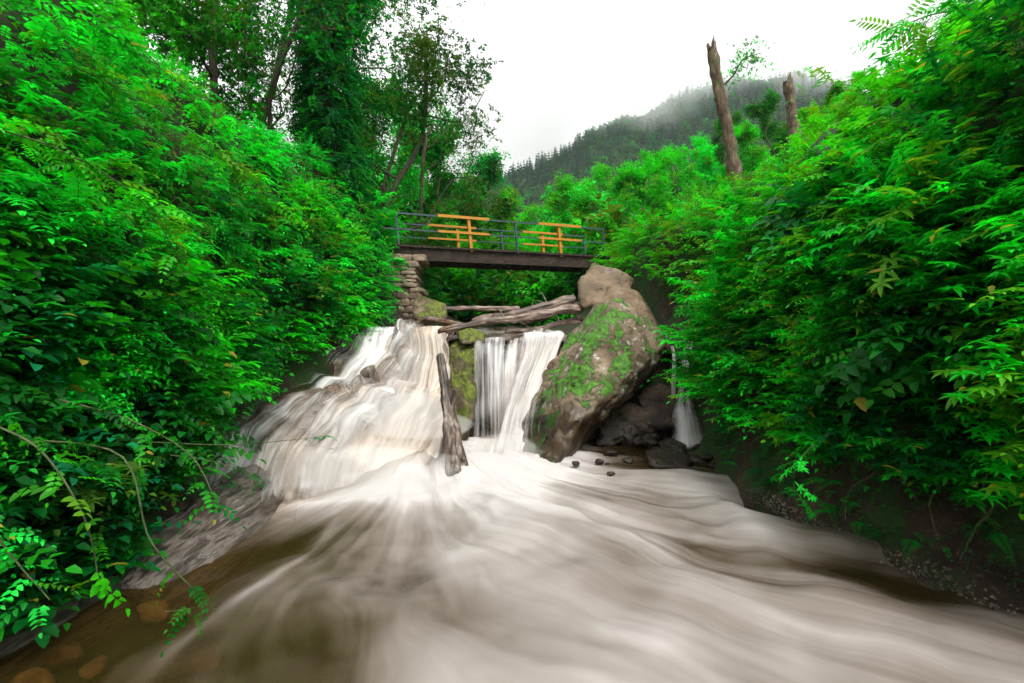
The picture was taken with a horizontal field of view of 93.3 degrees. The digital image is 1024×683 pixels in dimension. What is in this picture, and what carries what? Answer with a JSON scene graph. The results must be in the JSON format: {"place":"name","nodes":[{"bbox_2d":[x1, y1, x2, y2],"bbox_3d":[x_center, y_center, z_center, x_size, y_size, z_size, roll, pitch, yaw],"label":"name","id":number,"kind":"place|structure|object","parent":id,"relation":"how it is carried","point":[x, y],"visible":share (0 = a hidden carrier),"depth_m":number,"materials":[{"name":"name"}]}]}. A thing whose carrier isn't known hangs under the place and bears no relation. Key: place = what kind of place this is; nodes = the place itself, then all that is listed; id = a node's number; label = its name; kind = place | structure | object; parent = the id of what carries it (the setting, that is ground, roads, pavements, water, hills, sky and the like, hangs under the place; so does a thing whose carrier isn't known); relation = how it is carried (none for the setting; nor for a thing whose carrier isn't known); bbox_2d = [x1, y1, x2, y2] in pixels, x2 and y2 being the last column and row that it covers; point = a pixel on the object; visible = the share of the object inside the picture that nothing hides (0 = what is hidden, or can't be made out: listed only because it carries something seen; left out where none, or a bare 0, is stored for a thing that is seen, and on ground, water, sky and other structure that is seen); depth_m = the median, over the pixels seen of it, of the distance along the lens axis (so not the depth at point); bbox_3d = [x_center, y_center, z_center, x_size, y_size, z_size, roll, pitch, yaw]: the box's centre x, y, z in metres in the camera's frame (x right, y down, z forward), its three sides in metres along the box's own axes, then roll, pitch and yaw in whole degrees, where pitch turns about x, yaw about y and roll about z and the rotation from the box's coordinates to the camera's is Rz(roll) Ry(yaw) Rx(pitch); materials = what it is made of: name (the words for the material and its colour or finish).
{"place":"outdoors","nodes":[
{"label":"outdoors","id":0,"kind":"place"},
{"bbox_2d":[0,0,1023,682],"bbox_3d":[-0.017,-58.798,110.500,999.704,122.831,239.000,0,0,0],"label":"ground","id":1,"kind":"structure","parent":0,"point":[136,634],"depth_m":5.10,"materials":[{"name":"soil"}]},
{"bbox_2d":[9,667,55,682],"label":"submerged stone","id":2,"kind":"object","parent":1,"relation":"on","point":[37,675],"visible":1,"depth_m":2.96,"materials":[{"name":"brown stone"}]},
{"bbox_2d":[0,195,79,281],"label":"shrub","id":3,"kind":"object","parent":1,"relation":"on","point":[3,233],"visible":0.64,"depth_m":3.74,"materials":[{"name":"green plant"}]},
{"bbox_2d":[0,289,117,449],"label":"shrub","id":4,"kind":"object","parent":1,"relation":"on","point":[43,392],"visible":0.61,"depth_m":3.45,"materials":[{"name":"green plant"}]},
{"bbox_2d":[42,642,85,670],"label":"submerged stone","id":5,"kind":"object","parent":1,"relation":"on","point":[63,656],"visible":0.94,"depth_m":3.19,"materials":[{"name":"brown stone"}]},
{"bbox_2d":[1,4,135,109],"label":"shrub","id":6,"kind":"object","parent":1,"relation":"on","point":[95,64],"visible":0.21,"depth_m":5.36,"materials":[{"name":"green plant"}]},
{"bbox_2d":[0,571,142,682],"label":"rock shelf","id":7,"kind":"object","parent":1,"relation":"on","point":[93,621],"visible":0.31,"depth_m":3.39,"materials":[{"name":"brown stone"}]},
{"bbox_2d":[12,291,147,405],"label":"shrub","id":8,"kind":"object","parent":1,"relation":"on","point":[103,352],"visible":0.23,"depth_m":4.02,"materials":[{"name":"green plant"}]},
{"bbox_2d":[22,309,171,426],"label":"shrub","id":9,"kind":"object","parent":1,"relation":"on","point":[106,393],"visible":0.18,"depth_m":4.15,"materials":[{"name":"green plant"}]},
{"bbox_2d":[28,306,178,404],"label":"shrub","id":10,"kind":"object","parent":1,"relation":"on","point":[144,365],"visible":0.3,"depth_m":4.35,"materials":[{"name":"green plant"}]},
{"bbox_2d":[61,0,161,62],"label":"shrub","id":11,"kind":"object","parent":1,"relation":"on","point":[126,8],"visible":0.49,"depth_m":6.56,"materials":[{"name":"green plant"}]},
{"bbox_2d":[3,215,236,381],"bbox_3d":[-3.887,-0.466,4.723,2.082,1.188,2.340,22,1,20],"label":"shrub","id":12,"kind":"object","parent":1,"relation":"on","point":[125,280],"visible":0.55,"depth_m":4.61,"materials":[{"name":"green plant"}]},
{"bbox_2d":[137,599,168,627],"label":"submerged stone","id":13,"kind":"object","parent":1,"relation":"on","point":[151,614],"visible":0.97,"depth_m":3.66,"materials":[{"name":"brown stone"}]},
{"bbox_2d":[65,346,266,488],"bbox_3d":[-3.511,0.606,4.856,2.322,1.179,2.066,23,1,-13],"label":"shrub","id":14,"kind":"object","parent":1,"relation":"on","point":[205,425],"visible":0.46,"depth_m":4.77,"materials":[{"name":"green plant"}]},
{"bbox_2d":[135,47,211,126],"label":"shrub","id":15,"kind":"object","parent":1,"relation":"on","point":[181,81],"visible":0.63,"depth_m":7.51,"materials":[{"name":"green plant"}]},
{"bbox_2d":[116,225,239,344],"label":"shrub","id":16,"kind":"object","parent":1,"relation":"on","point":[198,296],"visible":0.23,"depth_m":5.51,"materials":[{"name":"green plant"}]},
{"bbox_2d":[89,0,294,148],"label":"crest tree","id":17,"kind":"object","parent":1,"relation":"on","point":[166,19],"visible":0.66,"depth_m":10.91,"materials":[{"name":"green plant"}]},
{"bbox_2d":[107,464,283,621],"bbox_3d":[-3.193,1.906,5.066,1.294,0.697,2.736,0,0,-7],"label":"rock shelf","id":18,"kind":"object","parent":1,"relation":"on","point":[195,551],"visible":0.64,"depth_m":4.47,"materials":[{"name":"grey stone"}]},
{"bbox_2d":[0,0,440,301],"bbox_3d":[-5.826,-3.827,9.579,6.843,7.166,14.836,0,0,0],"label":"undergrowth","id":19,"kind":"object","parent":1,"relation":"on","point":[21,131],"visible":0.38,"depth_m":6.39,"materials":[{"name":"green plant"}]},
{"bbox_2d":[0,15,459,648],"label":"undergrowth","id":20,"kind":"object","parent":1,"relation":"on","point":[34,183],"visible":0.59,"depth_m":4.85,"materials":[{"name":"green plant"}]},
{"bbox_2d":[0,515,78,637],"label":"vine","id":21,"kind":"object","parent":20,"relation":"hanging from","point":[22,604],"visible":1,"depth_m":2.60,"materials":[{"name":"green plant"}]},
{"bbox_2d":[0,422,129,616],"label":"vine","id":22,"kind":"object","parent":20,"relation":"hanging from","point":[102,582],"visible":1,"depth_m":2.60,"materials":[{"name":"green plant"}]},
{"bbox_2d":[0,117,215,283],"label":"branch","id":23,"kind":"object","parent":20,"relation":"on","point":[77,165],"visible":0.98,"depth_m":4.14,"materials":[{"name":"green plant"}]},
{"bbox_2d":[19,439,215,657],"bbox_3d":[-2.536,1.202,2.946,1.503,1.196,0.294,0,0,9],"label":"vine","id":24,"kind":"object","parent":20,"relation":"hanging from","point":[135,482],"visible":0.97,"depth_m":2.91,"materials":[{"name":"green plant"}]},
{"bbox_2d":[0,0,258,152],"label":"branch","id":25,"kind":"object","parent":20,"relation":"on","point":[100,34],"visible":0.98,"depth_m":4.89,"materials":[{"name":"green plant"}]},
{"bbox_2d":[52,399,246,532],"bbox_3d":[-2.445,0.811,3.164,1.495,0.814,0.434,0,0,3],"label":"vine","id":26,"kind":"object","parent":20,"relation":"hanging from","point":[123,419],"visible":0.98,"depth_m":3.21,"materials":[{"name":"green plant"}]},
{"bbox_2d":[45,59,313,235],"bbox_3d":[-3.489,-2.083,5.780,0.868,1.207,2.948,0,0,29],"label":"branch","id":27,"kind":"object","parent":20,"relation":"on","point":[224,159],"visible":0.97,"depth_m":5.23,"materials":[{"name":"green plant"}]},
{"bbox_2d":[237,130,286,179],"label":"shrub","id":28,"kind":"object","parent":1,"relation":"on","point":[266,158],"visible":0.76,"depth_m":9.29,"materials":[{"name":"green plant"}]},
{"bbox_2d":[234,116,304,178],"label":"shrub","id":29,"kind":"object","parent":1,"relation":"on","point":[263,137],"visible":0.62,"depth_m":9.72,"materials":[{"name":"green plant"}]},
{"bbox_2d":[203,0,382,143],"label":"bare stemmed tree","id":30,"kind":"object","parent":1,"relation":"on","point":[274,81],"visible":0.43,"depth_m":12.55,"materials":[{"name":"green plant"}]},
{"bbox_2d":[274,388,329,426],"bbox_3d":[-3.774,1.214,8.263,1.394,0.797,1.934,0,0,-23],"label":"ledge rock","id":31,"kind":"object","parent":1,"relation":"on","point":[285,399],"visible":0.23,"depth_m":8.05,"materials":[{"name":"grey stone"}]},
{"bbox_2d":[274,178,340,232],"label":"shrub","id":32,"kind":"object","parent":1,"relation":"on","point":[309,198],"visible":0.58,"depth_m":10.02,"materials":[{"name":"green plant"}]},
{"bbox_2d":[277,175,340,223],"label":"shrub","id":33,"kind":"object","parent":1,"relation":"on","point":[301,188],"visible":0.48,"depth_m":10.15,"materials":[{"name":"green plant"}]},
{"bbox_2d":[160,0,484,212],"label":"ivy clad tree","id":34,"kind":"object","parent":1,"relation":"on","point":[333,125],"visible":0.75,"depth_m":12.82,"materials":[{"name":"green plant"}]},
{"bbox_2d":[180,0,465,169],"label":"crest tree","id":35,"kind":"object","parent":1,"relation":"on","point":[381,50],"visible":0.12,"depth_m":17.23,"materials":[{"name":"green plant"}]},
{"bbox_2d":[214,332,456,482],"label":"cascade bedrock","id":36,"kind":"structure","parent":1,"relation":"on","point":[343,361],"depth_m":7.65,"materials":[{"name":"grey stone"}]},
{"bbox_2d":[206,319,449,500],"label":"waterfall","id":37,"kind":"structure","parent":36,"relation":"on","point":[398,429],"depth_m":7.72,"materials":[{"name":"liquid"}]},
{"bbox_2d":[315,210,378,271],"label":"shrub","id":38,"kind":"object","parent":1,"relation":"on","point":[351,230],"visible":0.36,"depth_m":10.77,"materials":[{"name":"green plant"}]},
{"bbox_2d":[256,0,465,216],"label":"crest tree","id":39,"kind":"object","parent":1,"relation":"on","point":[365,103],"visible":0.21,"depth_m":18.35,"materials":[{"name":"green plant"}]},
{"bbox_2d":[265,10,518,246],"bbox_3d":[-3.353,-6.236,14.601,7.165,7.644,5.479,0,0,0],"label":"leaning tree","id":40,"kind":"object","parent":1,"relation":"on","point":[425,45],"visible":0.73,"depth_m":13.80,"materials":[{"name":"green plant"}]},
{"bbox_2d":[342,34,453,212],"bbox_3d":[-3.362,-6.172,15.180,3.020,5.441,3.847,0,0,25],"label":"young tree","id":41,"kind":"object","parent":1,"relation":"on","point":[393,154],"visible":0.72,"depth_m":14.93,"materials":[{"name":"green plant"}]},
{"bbox_2d":[353,94,451,211],"bbox_3d":[-6.047,-8.957,26.345,5.144,7.976,7.744,0,0,23],"label":"valley tree","id":42,"kind":"object","parent":1,"relation":"on","point":[411,181],"visible":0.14,"depth_m":26.59,"materials":[{"name":"green plant"}]},
{"bbox_2d":[378,254,429,323],"bbox_3d":[-2.998,-1.412,13.644,1.317,1.846,1.788,0,0,-6],"label":"stone abutment","id":43,"kind":"object","parent":1,"relation":"on","point":[412,285],"visible":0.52,"depth_m":12.84,"materials":[{"name":"beige stone"}]},
{"bbox_2d":[378,211,610,272],"bbox_3d":[-0.539,-2.931,14.802,7.791,1.462,1.320,0,0,-23],"label":"footbridge","id":44,"kind":"object","parent":43,"relation":"on","point":[470,257],"visible":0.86,"depth_m":14.58,"materials":[{"name":"brown wood"}]},
{"bbox_2d":[413,296,446,322],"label":"mossy rock","id":45,"kind":"object","parent":1,"relation":"on","point":[423,306],"visible":0.85,"depth_m":12.22,"materials":[{"name":"green stone"}]},
{"bbox_2d":[396,106,493,243],"bbox_3d":[-2.923,-6.770,24.960,4.714,8.570,6.273,0,0,8],"label":"valley tree","id":46,"kind":"object","parent":1,"relation":"on","point":[440,185],"visible":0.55,"depth_m":23.54,"materials":[{"name":"green plant"}]},
{"bbox_2d":[402,85,492,238],"bbox_3d":[-2.529,-6.596,18.919,3.480,7.193,5.201,0,0,-17],"label":"young tree","id":47,"kind":"object","parent":1,"relation":"on","point":[424,149],"visible":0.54,"depth_m":18.79,"materials":[{"name":"green plant"}]},
{"bbox_2d":[406,141,510,244],"bbox_3d":[-4.000,-8.799,36.334,7.629,11.784,6.062,0,0,-3],"label":"valley tree","id":48,"kind":"object","parent":1,"relation":"on","point":[490,165],"visible":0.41,"depth_m":35.05,"materials":[{"name":"green plant"}]},
{"bbox_2d":[449,332,480,440],"bbox_3d":[-1.028,1.042,10.007,0.807,2.526,2.107,0,0,0],"label":"mossy rock","id":49,"kind":"object","parent":1,"relation":"on","point":[464,372],"visible":0.47,"depth_m":9.42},
{"bbox_2d":[458,328,485,344],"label":"mossy rock","id":50,"kind":"object","parent":49,"relation":"on","point":[469,335],"visible":0.99,"depth_m":9.85,"materials":[{"name":"green stone"}]},
{"bbox_2d":[438,304,580,333],"bbox_3d":[-0.007,-0.476,10.237,3.107,0.693,0.207,0,0,-13],"label":"drift log","id":51,"kind":"object","parent":50,"relation":"on","point":[575,309],"visible":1,"depth_m":10.21,"materials":[{"name":"brown wood"}]},
{"bbox_2d":[462,184,536,249],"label":"valley tree","id":52,"kind":"object","parent":1,"relation":"on","point":[509,196],"visible":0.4,"depth_m":25.20,"materials":[{"name":"green plant"}]},
{"bbox_2d":[450,339,564,435],"bbox_3d":[0.050,1.052,10.372,3.100,2.373,2.496,0,0,0],"label":"cliff rock","id":53,"kind":"object","parent":1,"relation":"on","point":[485,428],"visible":0.08,"depth_m":9.80,"materials":[{"name":"grey stone"}]},
{"bbox_2d":[475,337,525,438],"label":"waterfall","id":54,"kind":"structure","parent":53,"relation":"on","point":[501,375],"depth_m":9.29,"materials":[{"name":"liquid"}]},
{"bbox_2d":[460,201,557,248],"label":"valley tree","id":55,"kind":"object","parent":1,"relation":"on","point":[524,216],"visible":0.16,"depth_m":35.43,"materials":[{"name":"green plant"}]},
{"bbox_2d":[350,155,685,325],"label":"undergrowth","id":56,"kind":"object","parent":1,"relation":"on","point":[612,220],"visible":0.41,"depth_m":18.06,"materials":[{"name":"green plant"}]},
{"bbox_2d":[509,217,565,279],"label":"valley tree","id":57,"kind":"object","parent":1,"relation":"on","point":[552,229],"visible":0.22,"depth_m":24.04,"materials":[{"name":"green plant"}]},
{"bbox_2d":[506,272,577,326],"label":"shrub","id":58,"kind":"object","parent":1,"relation":"on","point":[528,300],"visible":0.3,"depth_m":16.79,"materials":[{"name":"green plant"}]},
{"bbox_2d":[545,170,600,251],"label":"valley tree","id":59,"kind":"object","parent":1,"relation":"on","point":[555,203],"visible":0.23,"depth_m":27.11,"materials":[{"name":"green plant"}]},
{"bbox_2d":[522,298,665,462],"bbox_3d":[1.684,0.852,9.267,2.125,3.510,4.092,0,0,35],"label":"mossy boulder","id":60,"kind":"object","parent":1,"relation":"on","point":[600,369],"visible":0.93,"depth_m":8.38,"materials":[{"name":"stone"}]},
{"bbox_2d":[471,295,576,320],"bbox_3d":[0.284,-0.723,10.845,2.386,0.690,0.182,0,0,-8],"label":"drift log","id":61,"kind":"object","parent":60,"relation":"on","point":[563,300],"visible":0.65,"depth_m":10.84,"materials":[{"name":"brown wood"}]},
{"bbox_2d":[489,328,563,453],"bbox_3d":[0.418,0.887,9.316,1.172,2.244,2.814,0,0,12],"label":"waterfall","id":62,"kind":"structure","parent":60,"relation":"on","point":[529,387],"depth_m":8.92,"materials":[{"name":"liquid"}]},
{"bbox_2d":[559,159,639,237],"bbox_3d":[5.819,-6.390,25.403,5.492,5.510,5.055,0,0,-22],"label":"valley tree","id":63,"kind":"object","parent":1,"relation":"on","point":[614,191],"visible":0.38,"depth_m":25.16,"materials":[{"name":"green plant"}]},
{"bbox_2d":[577,157,625,209],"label":"valley tree","id":64,"kind":"object","parent":1,"relation":"on","point":[601,174],"visible":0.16,"depth_m":35.85,"materials":[{"name":"green plant"}]},
{"bbox_2d":[601,285,658,326],"bbox_3d":[2.837,-0.544,11.136,1.469,1.448,2.437,0,0,18],"label":"boulder","id":65,"kind":"object","parent":1,"relation":"on","point":[635,299],"visible":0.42,"depth_m":10.61,"materials":[{"name":"beige stone"}]},
{"bbox_2d":[577,265,633,308],"bbox_3d":[2.249,-1.259,11.453,1.239,1.156,2.185,0,0,18],"label":"boulder","id":66,"kind":"object","parent":65,"relation":"on","point":[593,282],"visible":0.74,"depth_m":10.94,"materials":[{"name":"beige stone"}]},
{"bbox_2d":[613,151,674,214],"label":"valley tree","id":67,"kind":"object","parent":1,"relation":"on","point":[638,177],"visible":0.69,"depth_m":23.03,"materials":[{"name":"green plant"}]},
{"bbox_2d":[638,383,690,431],"bbox_3d":[3.158,1.311,9.751,0.993,0.988,2.062,0,0,27],"label":"ledge rock","id":68,"kind":"object","parent":1,"relation":"on","point":[654,400],"visible":0.67,"depth_m":9.13,"materials":[{"name":"grey stone"}]},
{"bbox_2d":[636,142,728,201],"bbox_3d":[11.091,-10.413,32.468,6.222,6.213,4.167,0,0,-17],"label":"valley tree","id":69,"kind":"object","parent":1,"relation":"on","point":[677,176],"visible":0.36,"depth_m":31.68,"materials":[{"name":"green plant"}]},
{"bbox_2d":[686,131,728,189],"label":"valley tree","id":70,"kind":"object","parent":1,"relation":"on","point":[702,157],"visible":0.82,"depth_m":25.49,"materials":[{"name":"green plant"}]},
{"bbox_2d":[692,107,752,187],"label":"valley tree","id":71,"kind":"object","parent":1,"relation":"on","point":[719,151],"visible":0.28,"depth_m":39.82,"materials":[{"name":"green plant"}]},
{"bbox_2d":[706,35,774,186],"bbox_3d":[5.701,-5.516,11.974,1.861,4.290,1.055,0,0,0],"label":"broken trunk","id":72,"kind":"object","parent":1,"relation":"on","point":[733,162],"visible":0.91,"depth_m":11.91,"materials":[{"name":"brown plant"}]},
{"bbox_2d":[721,120,771,178],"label":"valley tree","id":73,"kind":"object","parent":1,"relation":"on","point":[746,134],"visible":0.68,"depth_m":23.52,"materials":[{"name":"green plant"}]},
{"bbox_2d":[742,86,788,161],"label":"valley tree","id":74,"kind":"object","parent":1,"relation":"on","point":[763,110],"visible":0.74,"depth_m":29.79,"materials":[{"name":"green plant"}]},
{"bbox_2d":[750,135,822,210],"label":"shrub","id":75,"kind":"object","parent":1,"relation":"on","point":[784,153],"visible":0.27,"depth_m":7.03,"materials":[{"name":"green plant"}]},
{"bbox_2d":[783,71,801,149],"bbox_3d":[8.694,-7.151,15.026,0.538,2.446,0.403,0,0,0],"label":"broken trunk","id":76,"kind":"object","parent":1,"relation":"on","point":[791,107],"visible":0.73,"depth_m":14.91,"materials":[{"name":"brown plant"}]},
{"bbox_2d":[585,0,1023,520],"bbox_3d":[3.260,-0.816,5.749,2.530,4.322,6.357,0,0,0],"label":"undergrowth","id":77,"kind":"object","parent":1,"relation":"on","point":[1004,410],"visible":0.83,"depth_m":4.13,"materials":[{"name":"green plant"}]},
{"bbox_2d":[785,77,846,143],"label":"valley tree","id":78,"kind":"object","parent":1,"relation":"on","point":[838,86],"visible":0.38,"depth_m":25.36,"materials":[{"name":"green plant"}]},
{"bbox_2d":[742,130,926,266],"bbox_3d":[3.694,-1.608,5.614,2.524,1.281,2.244,-22,4,-16],"label":"shrub","id":79,"kind":"object","parent":1,"relation":"on","point":[793,222],"visible":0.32,"depth_m":5.39,"materials":[{"name":"green plant"}]},
{"bbox_2d":[781,283,927,387],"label":"shrub","id":80,"kind":"object","parent":1,"relation":"on","point":[820,340],"visible":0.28,"depth_m":4.92,"materials":[{"name":"green plant"}]},
{"bbox_2d":[700,367,1023,588],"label":"undergrowth","id":81,"kind":"object","parent":1,"relation":"on","point":[915,543],"visible":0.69,"depth_m":4.66,"materials":[{"name":"green plant"}]},
{"bbox_2d":[769,420,870,517],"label":"branch","id":82,"kind":"object","parent":81,"relation":"attached to","point":[799,463],"visible":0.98,"depth_m":4.41,"materials":[{"name":"green plant"}]},
{"bbox_2d":[821,58,922,134],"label":"shrub","id":83,"kind":"object","parent":1,"relation":"on","point":[865,87],"visible":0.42,"depth_m":6.17,"materials":[{"name":"green plant"}]},
{"bbox_2d":[747,485,1019,615],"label":"gravel","id":84,"kind":"structure","parent":1,"relation":"on","point":[898,555],"depth_m":4.21,"materials":[{"name":"gravel"}]},
{"bbox_2d":[786,123,1018,274],"bbox_3d":[3.748,-1.444,4.650,1.918,1.186,1.940,-23,5,-18],"label":"shrub","id":85,"kind":"object","parent":1,"relation":"on","point":[944,218],"visible":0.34,"depth_m":4.56,"materials":[{"name":"green plant"}]},
{"bbox_2d":[782,240,1023,424],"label":"shrub","id":86,"kind":"object","parent":1,"relation":"on","point":[861,357],"visible":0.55,"depth_m":3.95,"materials":[{"name":"green plant"}]},
{"bbox_2d":[818,107,1023,296],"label":"shrub","id":87,"kind":"object","parent":1,"relation":"on","point":[923,173],"visible":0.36,"depth_m":3.95,"materials":[{"name":"green plant"}]},
{"bbox_2d":[841,296,1018,411],"bbox_3d":[3.673,-0.009,4.111,1.594,0.809,1.418,-17,11,37],"label":"shrub","id":88,"kind":"object","parent":1,"relation":"on","point":[943,387],"visible":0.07,"depth_m":3.97,"materials":[{"name":"green plant"}]},
{"bbox_2d":[849,0,1019,62],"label":"branch","id":89,"kind":"object","parent":1,"relation":"on","point":[892,30],"visible":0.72,"depth_m":5.42,"materials":[{"name":"green plant"}]},
{"bbox_2d":[849,200,1023,316],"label":"shrub","id":90,"kind":"object","parent":1,"relation":"on","point":[965,270],"visible":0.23,"depth_m":4.17,"materials":[{"name":"green plant"}]},
{"bbox_2d":[934,272,1023,405],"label":"shrub","id":91,"kind":"object","parent":1,"relation":"on","point":[957,333],"visible":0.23,"depth_m":3.59,"materials":[{"name":"green plant"}]},
{"bbox_2d":[937,178,1023,301],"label":"shrub","id":92,"kind":"object","parent":1,"relation":"on","point":[984,257],"visible":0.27,"depth_m":3.63,"materials":[{"name":"green plant"}]},
{"bbox_2d":[359,324,686,341],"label":"water","id":93,"kind":"structure","parent":0,"point":[500,331],"depth_m":13.38,"materials":[{"name":"grey liquid"}]},
{"bbox_2d":[96,0,1002,185],"label":"sky","id":94,"kind":"structure","parent":0,"point":[569,67],"materials":[{"name":"white"}]},
{"bbox_2d":[102,436,1023,682],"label":"water","id":95,"kind":"structure","parent":0,"point":[487,566],"depth_m":3.62,"materials":[{"name":"white liquid"}]},
{"bbox_2d":[436,353,468,475],"bbox_3d":[-0.917,1.083,7.182,0.320,1.812,0.846,0,0,-31],"label":"driftwood","id":96,"kind":"object","parent":95,"relation":"in","point":[455,459],"visible":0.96,"depth_m":7.07,"materials":[{"name":"brown wood"}]},
{"bbox_2d":[595,402,662,446],"bbox_3d":[2.358,1.533,9.562,1.252,0.765,2.359,0,0,20],"label":"dark rock","id":97,"kind":"object","parent":95,"relation":"on","point":[625,425],"visible":0.72,"depth_m":8.84,"materials":[{"name":"grey stone"}]},
{"bbox_2d":[645,447,693,468],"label":"stone","id":98,"kind":"object","parent":95,"relation":"on","point":[657,457],"visible":0.99,"depth_m":7.37,"materials":[{"name":"grey stone"}]},
{"bbox_2d":[411,89,819,207],"bbox_3d":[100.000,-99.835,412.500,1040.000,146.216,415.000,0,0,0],"label":"hill","id":99,"kind":"structure","parent":0,"point":[666,138],"depth_m":291.01,"materials":[{"name":"green plant"}]},
{"bbox_2d":[408,68,879,222],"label":"forest","id":100,"kind":"object","parent":99,"relation":"on","point":[626,136],"visible":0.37,"depth_m":293.44,"materials":[{"name":"green plant"}]},
{"bbox_2d":[675,341,701,448],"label":"waterfall","id":101,"kind":"structure","parent":0,"point":[688,435],"depth_m":8.50,"materials":[{"name":"liquid"}]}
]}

